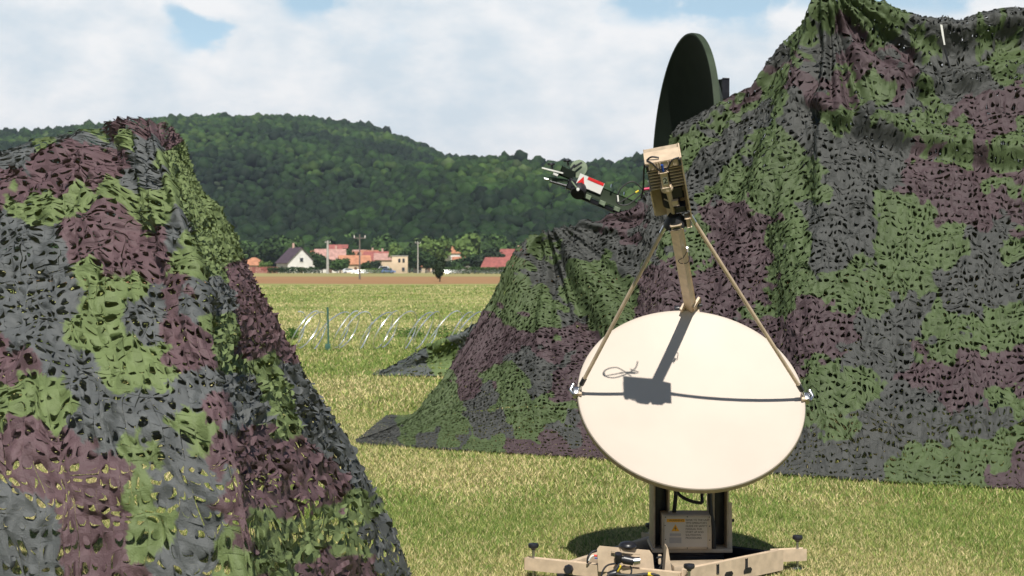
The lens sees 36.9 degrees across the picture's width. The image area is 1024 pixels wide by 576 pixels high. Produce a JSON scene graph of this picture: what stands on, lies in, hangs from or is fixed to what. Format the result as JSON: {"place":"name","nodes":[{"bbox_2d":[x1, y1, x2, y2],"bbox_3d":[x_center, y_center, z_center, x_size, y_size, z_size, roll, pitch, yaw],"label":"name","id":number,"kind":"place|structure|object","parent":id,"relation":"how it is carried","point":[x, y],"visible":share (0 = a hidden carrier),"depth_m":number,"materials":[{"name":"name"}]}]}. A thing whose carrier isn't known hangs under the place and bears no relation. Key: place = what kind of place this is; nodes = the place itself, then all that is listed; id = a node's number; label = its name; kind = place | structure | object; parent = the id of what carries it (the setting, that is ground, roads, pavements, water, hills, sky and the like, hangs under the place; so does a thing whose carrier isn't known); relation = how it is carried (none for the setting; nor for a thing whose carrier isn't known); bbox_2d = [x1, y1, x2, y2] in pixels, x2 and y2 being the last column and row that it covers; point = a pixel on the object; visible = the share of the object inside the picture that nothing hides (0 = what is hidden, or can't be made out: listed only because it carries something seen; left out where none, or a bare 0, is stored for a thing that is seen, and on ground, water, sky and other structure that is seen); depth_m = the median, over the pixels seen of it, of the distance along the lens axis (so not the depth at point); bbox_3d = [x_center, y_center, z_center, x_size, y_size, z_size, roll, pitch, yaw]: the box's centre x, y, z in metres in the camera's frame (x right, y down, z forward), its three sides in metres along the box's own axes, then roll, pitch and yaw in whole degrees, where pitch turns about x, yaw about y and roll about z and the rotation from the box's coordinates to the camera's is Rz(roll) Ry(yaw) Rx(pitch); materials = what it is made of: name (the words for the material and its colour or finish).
{"place":"outdoors","nodes":[
{"label":"outdoors","id":0,"kind":"place"},
{"bbox_2d":[306,271,479,271],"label":"field fence","id":1,"kind":"object","parent":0,"point":[420,271],"visible":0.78,"depth_m":398.17,"materials":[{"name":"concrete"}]},
{"bbox_2d":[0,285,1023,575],"bbox_3d":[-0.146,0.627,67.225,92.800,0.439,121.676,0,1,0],"label":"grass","id":2,"kind":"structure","parent":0,"point":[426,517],"depth_m":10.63,"materials":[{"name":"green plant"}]},
{"bbox_2d":[0,271,1023,575],"bbox_3d":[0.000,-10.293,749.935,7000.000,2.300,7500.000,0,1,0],"label":"ground","id":3,"kind":"structure","parent":0,"point":[374,279],"depth_m":12.38,"materials":[{"name":"green plant"}]},
{"bbox_2d":[0,116,411,575],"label":"camouflage net","id":4,"kind":"object","parent":3,"relation":"on","point":[247,442],"visible":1,"depth_m":5.73,"materials":[{"name":"fabric"}]},
{"bbox_2d":[233,241,252,263],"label":"broadleaf tree","id":5,"kind":"object","parent":3,"relation":"on","point":[245,247],"visible":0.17,"depth_m":542.02,"materials":[{"name":"green plant"}]},
{"bbox_2d":[241,240,257,246],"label":"broadleaf tree","id":6,"kind":"object","parent":3,"relation":"on","point":[252,244],"visible":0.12,"depth_m":596.78,"materials":[{"name":"green plant"}]},
{"bbox_2d":[247,257,266,272],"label":"house","id":7,"kind":"structure","parent":3,"relation":"on","point":[252,262],"depth_m":496.81,"materials":[{"name":"orange tile"}]},
{"bbox_2d":[249,267,276,272],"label":"garden fence","id":8,"kind":"object","parent":3,"relation":"on","point":[255,270],"visible":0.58,"depth_m":479.95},
{"bbox_2d":[257,261,272,269],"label":"broadleaf tree","id":9,"kind":"object","parent":3,"relation":"on","point":[265,264],"visible":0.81,"depth_m":488.87,"materials":[{"name":"green plant"}]},
{"bbox_2d":[250,236,282,266],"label":"broadleaf tree","id":10,"kind":"object","parent":3,"relation":"on","point":[268,249],"visible":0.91,"depth_m":581.16,"materials":[{"name":"green plant"}]},
{"bbox_2d":[275,235,304,255],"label":"broadleaf tree","id":11,"kind":"object","parent":3,"relation":"on","point":[286,243],"visible":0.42,"depth_m":588.48,"materials":[{"name":"green plant"}]},
{"bbox_2d":[283,327,302,339],"bbox_3d":[-4.709,0.973,33.032,0.455,0.259,0.973,0,1,0],"label":"weed","id":12,"kind":"object","parent":3,"relation":"on","point":[292,331],"visible":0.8,"depth_m":32.93,"materials":[{"name":"green plant"}]},
{"bbox_2d":[267,267,320,272],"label":"hedge","id":13,"kind":"object","parent":3,"relation":"on","point":[287,270],"visible":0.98,"depth_m":464.60,"materials":[{"name":"green plant"}]},
{"bbox_2d":[275,243,314,272],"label":"house","id":14,"kind":"structure","parent":3,"relation":"on","point":[292,257],"depth_m":500.64,"materials":[{"name":"white paint"}]},
{"bbox_2d":[309,251,321,267],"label":"broadleaf tree","id":15,"kind":"object","parent":3,"relation":"on","point":[312,254],"visible":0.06,"depth_m":513.58,"materials":[{"name":"green plant"}]},
{"bbox_2d":[312,254,332,272],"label":"broadleaf tree","id":16,"kind":"object","parent":3,"relation":"on","point":[319,261],"visible":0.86,"depth_m":498.25,"materials":[{"name":"green plant"}]},
{"bbox_2d":[309,235,336,250],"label":"broadleaf tree","id":17,"kind":"object","parent":3,"relation":"on","point":[320,243],"visible":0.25,"depth_m":598.17,"materials":[{"name":"green plant"}]},
{"bbox_2d":[325,307,329,350],"bbox_3d":[-3.433,0.793,28.618,0.100,0.872,0.038,0,1,0],"label":"fence post","id":18,"kind":"object","parent":3,"relation":"on","point":[327,345],"visible":0.91,"depth_m":28.60,"materials":[{"name":"green metal"}]},
{"bbox_2d":[325,241,330,273],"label":"utility pole","id":19,"kind":"object","parent":3,"relation":"on","point":[327,261],"visible":1,"depth_m":439.70,"materials":[{"name":"concrete"}]},
{"bbox_2d":[314,246,345,272],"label":"house","id":20,"kind":"structure","parent":3,"relation":"on","point":[334,253],"depth_m":528.13,"materials":[{"name":"red tile"}]},
{"bbox_2d":[329,260,347,272],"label":"broadleaf tree","id":21,"kind":"object","parent":3,"relation":"on","point":[336,266],"visible":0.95,"depth_m":483.72,"materials":[{"name":"green plant"}]},
{"bbox_2d":[329,245,348,248],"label":"house","id":22,"kind":"structure","parent":3,"relation":"on","point":[338,246],"depth_m":573.76,"materials":[{"name":"red tile"}]},
{"bbox_2d":[333,258,350,272],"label":"broadleaf tree","id":23,"kind":"object","parent":3,"relation":"on","point":[346,261],"visible":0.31,"depth_m":503.87,"materials":[{"name":"green plant"}]},
{"bbox_2d":[343,248,354,254],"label":"broadleaf tree","id":24,"kind":"object","parent":3,"relation":"on","point":[349,251],"visible":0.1,"depth_m":557.50,"materials":[{"name":"green plant"}]},
{"bbox_2d":[342,268,356,272],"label":"parked car","id":25,"kind":"object","parent":3,"relation":"on","point":[345,270],"visible":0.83,"depth_m":469.13,"materials":[{"name":"white paint"}]},
{"bbox_2d":[344,232,357,237],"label":"broadleaf tree","id":26,"kind":"object","parent":3,"relation":"on","point":[349,235],"visible":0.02,"depth_m":619.70,"materials":[{"name":"green plant"}]},
{"bbox_2d":[338,252,370,272],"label":"house","id":27,"kind":"structure","parent":3,"relation":"on","point":[354,261],"depth_m":518.12,"materials":[{"name":"orange tile"}]},
{"bbox_2d":[352,239,358,248],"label":"broadleaf tree","id":28,"kind":"object","parent":3,"relation":"on","point":[355,242],"visible":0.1,"depth_m":598.95,"materials":[{"name":"green plant"}]},
{"bbox_2d":[353,234,365,278],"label":"utility pole","id":29,"kind":"object","parent":3,"relation":"on","point":[359,238],"visible":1,"depth_m":199.86,"materials":[{"name":"brown wood"}]},
{"bbox_2d":[358,262,371,269],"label":"broadleaf tree","id":30,"kind":"object","parent":3,"relation":"on","point":[365,265],"visible":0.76,"depth_m":493.02,"materials":[{"name":"green plant"}]},
{"bbox_2d":[360,248,378,254],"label":"house","id":31,"kind":"structure","parent":3,"relation":"on","point":[362,251],"depth_m":559.64,"materials":[{"name":"tile"}]},
{"bbox_2d":[367,260,381,267],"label":"broadleaf tree","id":32,"kind":"object","parent":3,"relation":"on","point":[375,264],"visible":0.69,"depth_m":503.33,"materials":[{"name":"green plant"}]},
{"bbox_2d":[358,268,391,272],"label":"hedge","id":33,"kind":"object","parent":3,"relation":"on","point":[373,270],"visible":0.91,"depth_m":454.38,"materials":[{"name":"green plant"}]},
{"bbox_2d":[363,248,388,260],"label":"house","id":34,"kind":"structure","parent":3,"relation":"on","point":[371,253],"depth_m":534.19,"materials":[{"name":"red tile"}]},
{"bbox_2d":[374,253,391,272],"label":"house","id":35,"kind":"structure","parent":3,"relation":"on","point":[384,259],"depth_m":516.50,"materials":[{"name":"red tile"}]},
{"bbox_2d":[370,233,397,250],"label":"broadleaf tree","id":36,"kind":"object","parent":3,"relation":"on","point":[383,242],"visible":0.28,"depth_m":587.67,"materials":[{"name":"green plant"}]},
{"bbox_2d":[290,310,480,348],"bbox_3d":[-2.142,0.792,29.019,4.068,0.743,0.811,0,1,0],"label":"razor wire","id":37,"kind":"object","parent":3,"relation":"on","point":[391,326],"visible":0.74,"depth_m":28.87,"materials":[{"name":"metal"}]},
{"bbox_2d":[381,269,395,272],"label":"parked car","id":38,"kind":"object","parent":3,"relation":"on","point":[387,270],"visible":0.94,"depth_m":454.11,"materials":[{"name":"blue paint"}]},
{"bbox_2d":[388,243,403,257],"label":"broadleaf tree","id":39,"kind":"object","parent":3,"relation":"on","point":[394,248],"visible":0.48,"depth_m":518.35,"materials":[{"name":"green plant"}]},
{"bbox_2d":[392,256,407,272],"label":"unfinished block","id":40,"kind":"structure","parent":3,"relation":"on","point":[399,264],"depth_m":467.19,"materials":[{"name":"beige concrete"}]},
{"bbox_2d":[388,242,412,266],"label":"broadleaf tree","id":41,"kind":"object","parent":3,"relation":"on","point":[403,245],"visible":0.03,"depth_m":577.34,"materials":[{"name":"green plant"}]},
{"bbox_2d":[383,327,431,336],"bbox_3d":[-2.223,0.976,34.020,1.189,0.217,0.873,0,1,21],"label":"weed","id":42,"kind":"object","parent":3,"relation":"on","point":[407,333],"visible":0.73,"depth_m":34.00,"materials":[{"name":"green plant"}]},
{"bbox_2d":[395,246,420,272],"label":"broadleaf tree","id":43,"kind":"object","parent":3,"relation":"on","point":[410,253],"visible":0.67,"depth_m":512.65,"materials":[{"name":"green plant"}]},
{"bbox_2d":[404,237,422,249],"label":"broadleaf tree","id":44,"kind":"object","parent":3,"relation":"on","point":[414,244],"visible":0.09,"depth_m":559.11,"materials":[{"name":"green plant"}]},
{"bbox_2d":[415,241,420,273],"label":"utility pole","id":45,"kind":"object","parent":3,"relation":"on","point":[417,259],"visible":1,"depth_m":439.81,"materials":[{"name":"concrete"}]},
{"bbox_2d":[413,263,427,272],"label":"house","id":46,"kind":"structure","parent":3,"relation":"on","point":[421,268],"depth_m":517.47,"materials":[{"name":"brick"}]},
{"bbox_2d":[415,251,437,272],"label":"broadleaf tree","id":47,"kind":"object","parent":3,"relation":"on","point":[427,260],"visible":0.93,"depth_m":487.80,"materials":[{"name":"green plant"}]},
{"bbox_2d":[418,235,451,270],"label":"broadleaf tree","id":48,"kind":"object","parent":3,"relation":"on","point":[434,248],"visible":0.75,"depth_m":537.28,"materials":[{"name":"green plant"}]},
{"bbox_2d":[432,256,445,281],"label":"tree","id":49,"kind":"object","parent":3,"relation":"on","point":[439,267],"visible":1,"depth_m":164.62,"materials":[{"name":"green plant"}]},
{"bbox_2d":[413,325,465,336],"bbox_3d":[-1.468,0.949,34.015,1.450,0.272,0.906,0,1,0],"label":"weed","id":50,"kind":"object","parent":3,"relation":"on","point":[445,331],"visible":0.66,"depth_m":33.97,"materials":[{"name":"green plant"}]},
{"bbox_2d":[432,261,451,270],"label":"broadleaf tree","id":51,"kind":"object","parent":3,"relation":"on","point":[447,263],"visible":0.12,"depth_m":496.87,"materials":[{"name":"green plant"}]},
{"bbox_2d":[436,235,461,245],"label":"broadleaf tree","id":52,"kind":"object","parent":3,"relation":"on","point":[452,240],"visible":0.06,"depth_m":585.18,"materials":[{"name":"green plant"}]},
{"bbox_2d":[443,246,460,260],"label":"house","id":53,"kind":"structure","parent":3,"relation":"on","point":[454,253],"depth_m":541.42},
{"bbox_2d":[449,259,467,267],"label":"broadleaf tree","id":54,"kind":"object","parent":3,"relation":"on","point":[456,262],"visible":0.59,"depth_m":498.36,"materials":[{"name":"green plant"}]},
{"bbox_2d":[452,232,481,256],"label":"broadleaf tree","id":55,"kind":"object","parent":3,"relation":"on","point":[468,244],"visible":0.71,"depth_m":541.47,"materials":[{"name":"green plant"}]},
{"bbox_2d":[459,253,483,269],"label":"broadleaf tree","id":56,"kind":"object","parent":3,"relation":"on","point":[470,259],"visible":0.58,"depth_m":502.31,"materials":[{"name":"green plant"}]},
{"bbox_2d":[373,293,575,376],"bbox_3d":[-0.591,0.586,22.418,3.501,1.392,1.054,0,1,21],"label":"camouflage net","id":57,"kind":"object","parent":3,"relation":"on","point":[455,343],"visible":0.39,"depth_m":22.25,"materials":[{"name":"fabric"}]},
{"bbox_2d":[444,266,504,273],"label":"hedge","id":58,"kind":"object","parent":3,"relation":"on","point":[495,270],"visible":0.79,"depth_m":414.62,"materials":[{"name":"green plant"}]},
{"bbox_2d":[473,231,487,240],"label":"broadleaf tree","id":59,"kind":"object","parent":3,"relation":"on","point":[483,236],"visible":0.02,"depth_m":598.31,"materials":[{"name":"green plant"}]},
{"bbox_2d":[480,241,494,253],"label":"broadleaf tree","id":60,"kind":"object","parent":3,"relation":"on","point":[485,246],"visible":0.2,"depth_m":556.02,"materials":[{"name":"green plant"}]},
{"bbox_2d":[473,248,505,266],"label":"broadleaf tree","id":61,"kind":"object","parent":3,"relation":"on","point":[490,252],"visible":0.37,"depth_m":497.16,"materials":[{"name":"green plant"}]},
{"bbox_2d":[486,233,515,251],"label":"broadleaf tree","id":62,"kind":"object","parent":3,"relation":"on","point":[501,242],"visible":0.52,"depth_m":556.25,"materials":[{"name":"green plant"}]},
{"bbox_2d":[481,257,524,272],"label":"house","id":63,"kind":"structure","parent":3,"relation":"on","point":[496,262],"depth_m":479.22,"materials":[{"name":"red tile"}]},
{"bbox_2d":[499,249,527,256],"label":"house","id":64,"kind":"structure","parent":3,"relation":"on","point":[507,252],"depth_m":529.33,"materials":[{"name":"red tile"}]},
{"bbox_2d":[512,241,532,248],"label":"broadleaf tree","id":65,"kind":"object","parent":3,"relation":"on","point":[517,243],"visible":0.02,"depth_m":557.91,"materials":[{"name":"green plant"}]},
{"bbox_2d":[524,143,813,575],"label":"satellite terminal","id":66,"kind":"object","parent":3,"relation":"on","point":[687,396],"visible":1,"depth_m":8.18,"materials":[{"name":"beige paint"}]},
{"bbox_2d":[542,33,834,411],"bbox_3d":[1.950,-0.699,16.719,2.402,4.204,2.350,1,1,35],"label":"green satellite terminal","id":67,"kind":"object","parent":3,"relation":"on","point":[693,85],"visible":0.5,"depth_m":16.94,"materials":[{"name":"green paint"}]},
{"bbox_2d":[355,0,1023,488],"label":"camouflage net","id":68,"kind":"object","parent":3,"relation":"on","point":[841,234],"visible":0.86,"depth_m":13.85,"materials":[{"name":"fabric"}]},
{"bbox_2d":[940,24,950,67],"bbox_3d":[3.942,-2.200,13.975,0.091,0.400,0.038,0,1,0],"label":"seam strap","id":69,"kind":"object","parent":68,"relation":"hanging from","point":[941,27],"visible":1,"depth_m":13.98,"materials":[{"name":"white fabric"}]},
{"bbox_2d":[4,159,1019,271],"bbox_3d":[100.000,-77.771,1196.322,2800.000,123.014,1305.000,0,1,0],"label":"hill","id":70,"kind":"structure","parent":0,"point":[217,184],"depth_m":814.02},
{"bbox_2d":[0,112,759,264],"bbox_3d":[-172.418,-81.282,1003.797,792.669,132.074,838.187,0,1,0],"label":"forest","id":71,"kind":"object","parent":70,"relation":"on","point":[410,190],"visible":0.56,"depth_m":798.79,"materials":[{"name":"green plant"}]},
{"bbox_2d":[0,0,1023,162],"label":"sky","id":72,"kind":"structure","parent":0,"point":[555,80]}
]}

